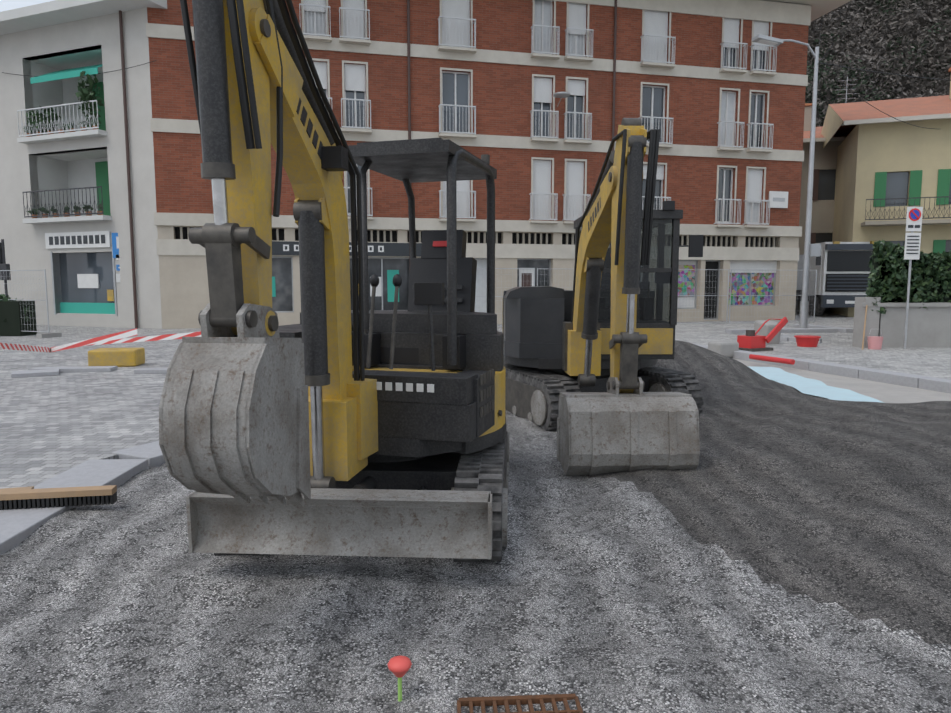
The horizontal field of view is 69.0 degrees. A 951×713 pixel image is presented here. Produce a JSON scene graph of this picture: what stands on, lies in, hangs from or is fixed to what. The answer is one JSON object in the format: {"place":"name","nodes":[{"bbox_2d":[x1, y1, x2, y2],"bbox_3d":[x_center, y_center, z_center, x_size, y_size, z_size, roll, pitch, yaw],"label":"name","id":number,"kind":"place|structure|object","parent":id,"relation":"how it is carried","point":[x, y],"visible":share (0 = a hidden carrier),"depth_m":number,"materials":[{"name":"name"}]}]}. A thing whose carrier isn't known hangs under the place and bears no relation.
{"place":"outdoors","nodes":[
{"label":"outdoors","id":0,"kind":"place"},
{"bbox_2d":[0,0,53,11],"label":"sky","id":1,"kind":"structure","parent":0,"point":[5,5],"materials":[{"name":"white"}]},
{"bbox_2d":[0,355,173,488],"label":"paving","id":2,"kind":"structure","parent":0,"point":[52,426],"depth_m":7.31,"materials":[{"name":"grey stone"}]},
{"bbox_2d":[0,485,116,509],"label":"broom and planks","id":3,"kind":"object","parent":2,"relation":"on","point":[22,497],"visible":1,"depth_m":4.25,"materials":[{"name":"brown wood"}]},
{"bbox_2d":[11,366,167,377],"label":"loose slabs","id":4,"kind":"structure","parent":2,"relation":"on","point":[43,371],"depth_m":10.66,"materials":[{"name":"stone"}]},
{"bbox_2d":[88,348,144,366],"bbox_3d":[-6.054,0.012,11.688,0.750,0.280,0.500,-1,6,-7],"label":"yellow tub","id":5,"kind":"object","parent":2,"relation":"on","point":[126,357],"visible":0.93,"depth_m":11.46,"materials":[{"name":"paint"}]},
{"bbox_2d":[0,312,853,398],"bbox_3d":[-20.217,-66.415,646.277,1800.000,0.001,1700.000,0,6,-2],"label":"ground","id":6,"kind":"structure","parent":0,"point":[71,334],"depth_m":19.11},
{"bbox_2d":[0,239,10,295],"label":"sign","id":7,"kind":"object","parent":6,"relation":"on","point":[4,266],"visible":0.82,"depth_m":23.44,"materials":[{"name":"grey metal"}]},
{"bbox_2d":[0,294,36,335],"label":"fence","id":8,"kind":"object","parent":6,"relation":"on","point":[11,312],"visible":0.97,"depth_m":19.87,"materials":[{"name":"green"}]},
{"bbox_2d":[0,441,164,554],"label":"curb","id":9,"kind":"structure","parent":6,"relation":"on","point":[18,526],"depth_m":4.88,"materials":[{"name":"grey concrete"}]},
{"bbox_2d":[0,0,166,328],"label":"building","id":10,"kind":"structure","parent":6,"relation":"on","point":[77,179],"depth_m":24.01,"materials":[{"name":"beige paint"}]},
{"bbox_2d":[112,233,120,281],"bbox_3d":[-12.014,-2.602,23.714,0.700,3.225,0.091,0,6,-2],"label":"sign","id":11,"kind":"object","parent":10,"relation":"attached to","point":[115,243],"visible":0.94,"depth_m":23.56,"materials":[{"name":"blue"}]},
{"bbox_2d":[0,328,200,351],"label":"barrier tape","id":12,"kind":"object","parent":6,"relation":"on","point":[114,338],"visible":0.85,"depth_m":8.71,"materials":[{"name":"plastic"}]},
{"bbox_2d":[0,268,816,337],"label":"temporary fence","id":13,"kind":"object","parent":6,"relation":"on","point":[49,335],"visible":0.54,"depth_m":23.45,"materials":[{"name":"grey metal"}]},
{"bbox_2d":[0,340,950,712],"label":"gravel bed","id":14,"kind":"object","parent":6,"relation":"on","point":[782,548],"visible":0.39,"depth_m":3.11,"materials":[{"name":"grey gravel"}]},
{"bbox_2d":[159,0,509,562],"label":"mini excavator","id":15,"kind":"object","parent":14,"relation":"on","point":[331,424],"visible":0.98,"depth_m":3.24,"materials":[{"name":"metal"}]},
{"bbox_2d":[387,655,411,701],"bbox_3d":[-0.259,1.103,2.364,0.084,0.153,0.084,0,6,-2],"label":"survey marker","id":16,"kind":"object","parent":14,"relation":"on","point":[399,667],"visible":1,"depth_m":2.34,"materials":[{"name":"red plastic"}]},
{"bbox_2d":[457,694,582,712],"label":"drain grate","id":17,"kind":"object","parent":14,"relation":"on","point":[507,701],"visible":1,"depth_m":2.34,"materials":[{"name":"brown metal"}]},
{"bbox_2d":[146,0,850,328],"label":"brick building","id":18,"kind":"structure","parent":6,"relation":"on","point":[537,101],"depth_m":25.51,"materials":[{"name":"brick"}]},
{"bbox_2d":[502,118,703,475],"bbox_3d":[1.274,-0.547,7.011,2.052,2.724,4.515,-1,6,-11],"label":"excavator","id":19,"kind":"object","parent":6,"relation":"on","point":[593,386],"visible":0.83,"depth_m":5.71,"materials":[{"name":"metal"}]},
{"bbox_2d":[692,333,950,392],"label":"kerb","id":20,"kind":"structure","parent":6,"relation":"on","point":[914,381],"depth_m":10.55,"materials":[{"name":"concrete"}]},
{"bbox_2d":[795,77,856,311],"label":"building","id":21,"kind":"structure","parent":6,"relation":"on","point":[823,196],"depth_m":36.62,"materials":[{"name":"beige paint"}]},
{"bbox_2d":[796,241,881,315],"bbox_3d":[17.057,-3.807,34.441,3.120,3.362,7.750,0,6,4],"label":"truck","id":22,"kind":"object","parent":6,"relation":"on","point":[843,269],"visible":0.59,"depth_m":30.84,"materials":[{"name":"white paint"}]},
{"bbox_2d":[821,67,950,316],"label":"yellow house","id":23,"kind":"structure","parent":6,"relation":"on","point":[889,170],"depth_m":30.49,"materials":[{"name":"paint"}]},
{"bbox_2d":[2,27,950,128],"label":"overhead cables","id":24,"kind":"object","parent":23,"relation":"attached to","point":[818,64],"visible":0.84,"depth_m":20.87,"materials":[{"name":"black plastic"}]},
{"bbox_2d":[675,323,950,379],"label":"paving","id":25,"kind":"structure","parent":0,"point":[837,348],"depth_m":14.00,"materials":[{"name":"grey stone"}]},
{"bbox_2d":[708,320,780,356],"bbox_3d":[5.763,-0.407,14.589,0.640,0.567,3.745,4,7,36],"label":"cement bag","id":26,"kind":"object","parent":25,"relation":"on","point":[726,348],"visible":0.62,"depth_m":13.32,"materials":[{"name":"paper"}]},
{"bbox_2d":[737,317,787,351],"bbox_3d":[5.875,-0.478,14.326,1.116,0.682,0.500,-3,7,-27],"label":"plate compactor","id":27,"kind":"object","parent":25,"relation":"on","point":[751,340],"visible":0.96,"depth_m":14.14,"materials":[{"name":"metal"}]},
{"bbox_2d":[749,354,794,364],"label":"red pipes","id":28,"kind":"object","parent":25,"relation":"on","point":[773,359],"visible":0.68,"depth_m":11.75,"materials":[{"name":"red plastic"}]},
{"bbox_2d":[725,324,852,333],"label":"island kerb","id":29,"kind":"structure","parent":25,"relation":"on","point":[815,329],"depth_m":19.33,"materials":[{"name":"stone"}]},
{"bbox_2d":[752,34,833,327],"bbox_3d":[8.656,-4.619,19.249,2.218,8.170,0.716,0,6,-2],"label":"street lamp","id":30,"kind":"object","parent":25,"relation":"on","point":[812,250],"visible":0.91,"depth_m":19.47,"materials":[{"name":"grey metal"}]},
{"bbox_2d":[794,335,820,346],"bbox_3d":[7.254,-0.333,15.131,0.526,0.225,0.540,0,6,-2],"label":"red tub","id":31,"kind":"object","parent":25,"relation":"on","point":[807,341],"visible":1,"depth_m":14.96,"materials":[{"name":"red plastic"}]},
{"bbox_2d":[735,359,950,402],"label":"concrete strip","id":32,"kind":"object","parent":25,"relation":"on","point":[886,392],"visible":0.33,"depth_m":9.49,"materials":[{"name":"grey concrete"}]},
{"bbox_2d":[747,366,884,402],"bbox_3d":[4.596,0.358,9.880,0.740,0.031,3.624,0,6,2],"label":"geotextile strip","id":33,"kind":"object","parent":32,"relation":"on","point":[809,386],"visible":0.75,"depth_m":9.42,"materials":[{"name":"fabric"}]},
{"bbox_2d":[861,305,867,349],"bbox_3d":[8.177,-0.635,14.535,0.034,0.964,0.550,4,7,33],"label":"leaning stick","id":34,"kind":"object","parent":25,"relation":"on","point":[864,327],"visible":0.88,"depth_m":14.52,"materials":[{"name":"brown wood"}]},
{"bbox_2d":[867,329,883,349],"bbox_3d":[8.379,-0.367,14.504,0.290,0.425,0.290,6,8,43],"label":"pink bucket","id":35,"kind":"object","parent":25,"relation":"on","point":[875,342],"visible":1,"depth_m":14.41,"materials":[{"name":"pink plastic"}]},
{"bbox_2d":[852,297,950,347],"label":"garden wall","id":36,"kind":"structure","parent":25,"relation":"on","point":[927,328],"depth_m":14.80,"materials":[{"name":"concrete"}]},
{"bbox_2d":[865,239,950,313],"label":"hedge","id":37,"kind":"object","parent":36,"relation":"on","point":[930,281],"visible":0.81,"depth_m":14.82,"materials":[{"name":"green plant"}]},
{"bbox_2d":[903,206,922,348],"bbox_3d":[9.055,-1.564,14.432,0.320,3.100,0.085,0,6,-2],"label":"parking sign","id":38,"kind":"object","parent":25,"relation":"on","point":[912,238],"visible":0.97,"depth_m":14.32,"materials":[{"name":"white metal"}]},
{"bbox_3d":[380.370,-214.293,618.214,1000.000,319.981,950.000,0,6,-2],"label":"hillside","id":39,"kind":"structure","parent":0,"visible":0},
{"bbox_2d":[811,92,839,126],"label":"hill tree","id":40,"kind":"object","parent":39,"relation":"on","point":[824,112],"visible":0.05,"depth_m":253.75,"materials":[{"name":"green plant"}]},
{"bbox_2d":[808,14,845,49],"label":"hill tree","id":41,"kind":"object","parent":39,"relation":"on","point":[822,29],"visible":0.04,"depth_m":292.57,"materials":[{"name":"green plant"}]},
{"bbox_2d":[808,14,847,56],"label":"hill tree","id":42,"kind":"object","parent":39,"relation":"on","point":[826,30],"visible":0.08,"depth_m":289.60,"materials":[{"name":"green plant"}]},
{"bbox_2d":[806,46,851,102],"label":"hill tree","id":43,"kind":"object","parent":39,"relation":"on","point":[823,65],"visible":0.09,"depth_m":271.84,"materials":[{"name":"green plant"}]},
{"bbox_2d":[808,14,850,52],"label":"hill tree","id":44,"kind":"object","parent":39,"relation":"on","point":[809,30],"visible":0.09,"depth_m":292.39,"materials":[{"name":"green plant"}]},
{"bbox_2d":[807,22,851,70],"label":"hill tree","id":45,"kind":"object","parent":39,"relation":"on","point":[816,40],"visible":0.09,"depth_m":289.44,"materials":[{"name":"green plant"}]},
{"bbox_2d":[808,60,852,116],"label":"hill tree","id":46,"kind":"object","parent":39,"relation":"on","point":[833,87],"visible":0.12,"depth_m":264.16,"materials":[{"name":"green plant"}]},
{"bbox_2d":[807,25,854,63],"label":"hill tree","id":47,"kind":"object","parent":39,"relation":"on","point":[829,43],"visible":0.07,"depth_m":286.45,"materials":[{"name":"green plant"}]},
{"bbox_2d":[808,18,861,63],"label":"hill tree","id":48,"kind":"object","parent":39,"relation":"on","point":[816,29],"visible":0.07,"depth_m":288.43,"materials":[{"name":"green plant"}]},
{"bbox_2d":[808,14,868,42],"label":"hill tree","id":49,"kind":"object","parent":39,"relation":"on","point":[828,26],"visible":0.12,"depth_m":295.30,"materials":[{"name":"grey plant"}]},
{"bbox_2d":[808,68,871,126],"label":"hill tree","id":50,"kind":"object","parent":39,"relation":"on","point":[835,87],"visible":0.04,"depth_m":266.36,"materials":[{"name":"green plant"}]},
{"bbox_2d":[805,62,875,126],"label":"hill tree","id":51,"kind":"object","parent":39,"relation":"on","point":[831,94],"visible":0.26,"depth_m":261.78,"materials":[{"name":"green plant"}]},
{"bbox_2d":[806,31,875,102],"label":"hill tree","id":52,"kind":"object","parent":39,"relation":"on","point":[808,52],"visible":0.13,"depth_m":275.34,"materials":[{"name":"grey plant"}]},
{"bbox_2d":[812,0,873,32],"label":"hill tree","id":53,"kind":"object","parent":39,"relation":"on","point":[846,11],"visible":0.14,"depth_m":295.85,"materials":[{"name":"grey plant"}]},
{"bbox_2d":[805,46,882,126],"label":"hill tree","id":54,"kind":"object","parent":39,"relation":"on","point":[826,83],"visible":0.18,"depth_m":260.58,"materials":[{"name":"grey plant"}]},
{"bbox_2d":[823,2,869,31],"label":"hill tree","id":55,"kind":"object","parent":39,"relation":"on","point":[842,13],"visible":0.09,"depth_m":297.09,"materials":[{"name":"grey plant"}]},
{"bbox_2d":[806,69,889,122],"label":"hill tree","id":56,"kind":"object","parent":39,"relation":"on","point":[847,94],"visible":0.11,"depth_m":255.54,"materials":[{"name":"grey plant"}]},
{"bbox_2d":[808,7,889,73],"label":"hill tree","id":57,"kind":"object","parent":39,"relation":"on","point":[837,43],"visible":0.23,"depth_m":277.20,"materials":[{"name":"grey plant"}]},
{"bbox_2d":[809,0,893,54],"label":"hill tree","id":58,"kind":"object","parent":39,"relation":"on","point":[861,16],"visible":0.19,"depth_m":290.93,"materials":[{"name":"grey plant"}]},
{"bbox_2d":[816,83,886,125],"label":"hill tree","id":59,"kind":"object","parent":39,"relation":"on","point":[852,95],"visible":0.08,"depth_m":260.86,"materials":[{"name":"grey plant"}]},
{"bbox_2d":[824,59,886,94],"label":"hill tree","id":60,"kind":"object","parent":39,"relation":"on","point":[841,73],"visible":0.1,"depth_m":262.60,"materials":[{"name":"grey plant"}]},
{"bbox_2d":[809,38,906,99],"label":"hill tree","id":61,"kind":"object","parent":39,"relation":"on","point":[843,57],"visible":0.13,"depth_m":263.93,"materials":[{"name":"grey plant"}]},
{"bbox_2d":[827,0,889,42],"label":"hill tree","id":62,"kind":"object","parent":39,"relation":"on","point":[861,9],"visible":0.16,"depth_m":296.58,"materials":[{"name":"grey plant"}]},
{"bbox_2d":[828,58,889,98],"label":"hill tree","id":63,"kind":"object","parent":39,"relation":"on","point":[865,75],"visible":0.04,"depth_m":261.86,"materials":[{"name":"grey plant"}]},
{"bbox_2d":[830,25,895,64],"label":"hill tree","id":64,"kind":"object","parent":39,"relation":"on","point":[860,39],"visible":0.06,"depth_m":283.86,"materials":[{"name":"grey plant"}]},
{"bbox_2d":[840,55,892,99],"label":"hill tree","id":65,"kind":"object","parent":39,"relation":"on","point":[874,89],"visible":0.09,"depth_m":262.02,"materials":[{"name":"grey plant"}]},
{"bbox_2d":[817,56,916,102],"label":"hill tree","id":66,"kind":"object","parent":39,"relation":"on","point":[899,89],"visible":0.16,"depth_m":257.93,"materials":[{"name":"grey plant"}]},
{"bbox_2d":[833,0,902,35],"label":"hill tree","id":67,"kind":"object","parent":39,"relation":"on","point":[874,16],"visible":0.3,"depth_m":290.25,"materials":[{"name":"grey plant"}]},
{"bbox_2d":[850,0,886,29],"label":"hill tree","id":68,"kind":"object","parent":39,"relation":"on","point":[867,9],"visible":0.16,"depth_m":296.78,"materials":[{"name":"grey plant"}]},
{"bbox_2d":[819,30,918,100],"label":"hill tree","id":69,"kind":"object","parent":39,"relation":"on","point":[867,60],"visible":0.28,"depth_m":264.56,"materials":[{"name":"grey plant"}]},
{"bbox_2d":[824,24,914,77],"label":"hill tree","id":70,"kind":"object","parent":39,"relation":"on","point":[860,52],"visible":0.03,"depth_m":278.67,"materials":[{"name":"grey plant"}]},
{"bbox_2d":[823,37,917,88],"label":"hill tree","id":71,"kind":"object","parent":39,"relation":"on","point":[869,56],"visible":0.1,"depth_m":270.32,"materials":[{"name":"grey plant"}]},
{"bbox_2d":[837,73,904,102],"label":"hill tree","id":72,"kind":"object","parent":39,"relation":"on","point":[863,92],"visible":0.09,"depth_m":258.74,"materials":[{"name":"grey plant"}]},
{"bbox_2d":[835,51,906,98],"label":"hill tree","id":73,"kind":"object","parent":39,"relation":"on","point":[870,73],"visible":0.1,"depth_m":263.62,"materials":[{"name":"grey plant"}]},
{"bbox_2d":[844,30,898,58],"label":"hill tree","id":74,"kind":"object","parent":39,"relation":"on","point":[865,38],"visible":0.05,"depth_m":277.06,"materials":[{"name":"grey plant"}]},
{"bbox_2d":[852,92,894,101],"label":"hill tree","id":75,"kind":"object","parent":39,"relation":"on","point":[877,96],"visible":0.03,"depth_m":244.14,"materials":[{"name":"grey plant"}]},
{"bbox_2d":[824,14,926,84],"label":"hill tree","id":76,"kind":"object","parent":39,"relation":"on","point":[876,52],"visible":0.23,"depth_m":270.70,"materials":[{"name":"grey plant"}]},
{"bbox_2d":[836,0,933,56],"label":"hill tree","id":77,"kind":"object","parent":39,"relation":"on","point":[889,20],"visible":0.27,"depth_m":273.24,"materials":[{"name":"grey plant"}]},
{"bbox_2d":[849,33,922,79],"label":"hill tree","id":78,"kind":"object","parent":39,"relation":"on","point":[881,54],"visible":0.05,"depth_m":270.44,"materials":[{"name":"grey plant"}]},
{"bbox_2d":[831,0,942,61],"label":"hill tree","id":79,"kind":"object","parent":39,"relation":"on","point":[886,22],"visible":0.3,"depth_m":274.19,"materials":[{"name":"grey plant"}]},
{"bbox_2d":[860,0,922,19],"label":"hill tree","id":80,"kind":"object","parent":39,"relation":"on","point":[879,5],"visible":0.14,"depth_m":295.08,"materials":[{"name":"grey plant"}]},
{"bbox_2d":[852,68,936,100],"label":"hill tree","id":81,"kind":"object","parent":39,"relation":"on","point":[894,89],"visible":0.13,"depth_m":259.05,"materials":[{"name":"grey plant"}]},
{"bbox_2d":[875,0,922,30],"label":"hill tree","id":82,"kind":"object","parent":39,"relation":"on","point":[884,10],"visible":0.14,"depth_m":284.47,"materials":[{"name":"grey plant"}]},
{"bbox_2d":[863,35,934,76],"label":"hill tree","id":83,"kind":"object","parent":39,"relation":"on","point":[916,58],"visible":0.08,"depth_m":261.14,"materials":[{"name":"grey plant"}]},
{"bbox_2d":[868,14,939,60],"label":"hill tree","id":84,"kind":"object","parent":39,"relation":"on","point":[902,38],"visible":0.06,"depth_m":273.76,"materials":[{"name":"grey plant"}]},
{"bbox_2d":[862,0,949,45],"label":"hill tree","id":85,"kind":"object","parent":39,"relation":"on","point":[927,10],"visible":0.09,"depth_m":275.72,"materials":[{"name":"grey plant"}]},
{"bbox_2d":[873,56,941,96],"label":"hill tree","id":86,"kind":"object","parent":39,"relation":"on","point":[911,79],"visible":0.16,"depth_m":258.72,"materials":[{"name":"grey plant"}]},
{"bbox_2d":[866,0,949,26],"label":"hill tree","id":87,"kind":"object","parent":39,"relation":"on","point":[905,1],"visible":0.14,"depth_m":282.34,"materials":[{"name":"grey plant"}]},
{"bbox_2d":[866,0,950,57],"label":"hill tree","id":88,"kind":"object","parent":39,"relation":"on","point":[913,20],"visible":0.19,"depth_m":273.81,"materials":[{"name":"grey plant"}]},
{"bbox_2d":[867,18,950,99],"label":"hill tree","id":89,"kind":"object","parent":39,"relation":"on","point":[912,62],"visible":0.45,"depth_m":253.53,"materials":[{"name":"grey plant"}]},
{"bbox_2d":[868,32,949,87],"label":"hill tree","id":90,"kind":"object","parent":39,"relation":"on","point":[907,42],"visible":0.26,"depth_m":260.19,"materials":[{"name":"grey plant"}]},
{"bbox_2d":[876,0,943,24],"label":"hill tree","id":91,"kind":"object","parent":39,"relation":"on","point":[918,7],"visible":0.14,"depth_m":279.99,"materials":[{"name":"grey plant"}]},
{"bbox_2d":[877,22,947,63],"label":"hill tree","id":92,"kind":"object","parent":39,"relation":"on","point":[916,41],"visible":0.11,"depth_m":262.03,"materials":[{"name":"grey plant"}]},
{"bbox_2d":[880,77,948,98],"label":"hill tree","id":93,"kind":"object","parent":39,"relation":"on","point":[917,87],"visible":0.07,"depth_m":252.75,"materials":[{"name":"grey plant"}]},
{"bbox_2d":[880,17,950,69],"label":"hill tree","id":94,"kind":"object","parent":39,"relation":"on","point":[925,26],"visible":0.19,"depth_m":265.58,"materials":[{"name":"grey plant"}]},
{"bbox_2d":[881,61,949,96],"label":"hill tree","id":95,"kind":"object","parent":39,"relation":"on","point":[923,83],"visible":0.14,"depth_m":250.44,"materials":[{"name":"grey plant"}]},
{"bbox_2d":[883,7,950,93],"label":"hill tree","id":96,"kind":"object","parent":39,"relation":"on","point":[921,41],"visible":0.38,"depth_m":257.79,"materials":[{"name":"grey plant"}]},
{"bbox_2d":[888,40,945,90],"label":"hill tree","id":97,"kind":"object","parent":39,"relation":"on","point":[912,49],"visible":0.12,"depth_m":257.34,"materials":[{"name":"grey plant"}]},
{"bbox_2d":[885,63,950,98],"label":"hill tree","id":98,"kind":"object","parent":39,"relation":"on","point":[929,76],"visible":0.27,"depth_m":250.65,"materials":[{"name":"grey plant"}]},
{"bbox_2d":[891,36,950,72],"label":"hill tree","id":99,"kind":"object","parent":39,"relation":"on","point":[928,48],"visible":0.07,"depth_m":259.77,"materials":[{"name":"grey plant"}]},
{"bbox_2d":[903,0,950,35],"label":"hill tree","id":100,"kind":"object","parent":39,"relation":"on","point":[936,12],"visible":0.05,"depth_m":274.34,"materials":[{"name":"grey plant"}]},
{"bbox_2d":[905,0,950,41],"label":"hill tree","id":101,"kind":"object","parent":39,"relation":"on","point":[931,16],"visible":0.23,"depth_m":269.42,"materials":[{"name":"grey plant"}]},
{"bbox_2d":[906,0,950,40],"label":"hill tree","id":102,"kind":"object","parent":39,"relation":"on","point":[939,12],"visible":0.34,"depth_m":265.97,"materials":[{"name":"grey plant"}]},
{"bbox_2d":[912,27,950,81],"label":"hill tree","id":103,"kind":"object","parent":39,"relation":"on","point":[931,44],"visible":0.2,"depth_m":256.97,"materials":[{"name":"grey plant"}]},
{"bbox_2d":[914,75,949,95],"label":"hill tree","id":104,"kind":"object","parent":39,"relation":"on","point":[943,76],"visible":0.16,"depth_m":248.41,"materials":[{"name":"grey plant"}]},
{"bbox_2d":[915,30,950,76],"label":"hill tree","id":105,"kind":"object","parent":39,"relation":"on","point":[938,50],"visible":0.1,"depth_m":258.78,"materials":[{"name":"grey plant"}]},
{"bbox_2d":[922,52,950,94],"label":"hill tree","id":106,"kind":"object","parent":39,"relation":"on","point":[938,73],"visible":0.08,"depth_m":255.60,"materials":[{"name":"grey plant"}]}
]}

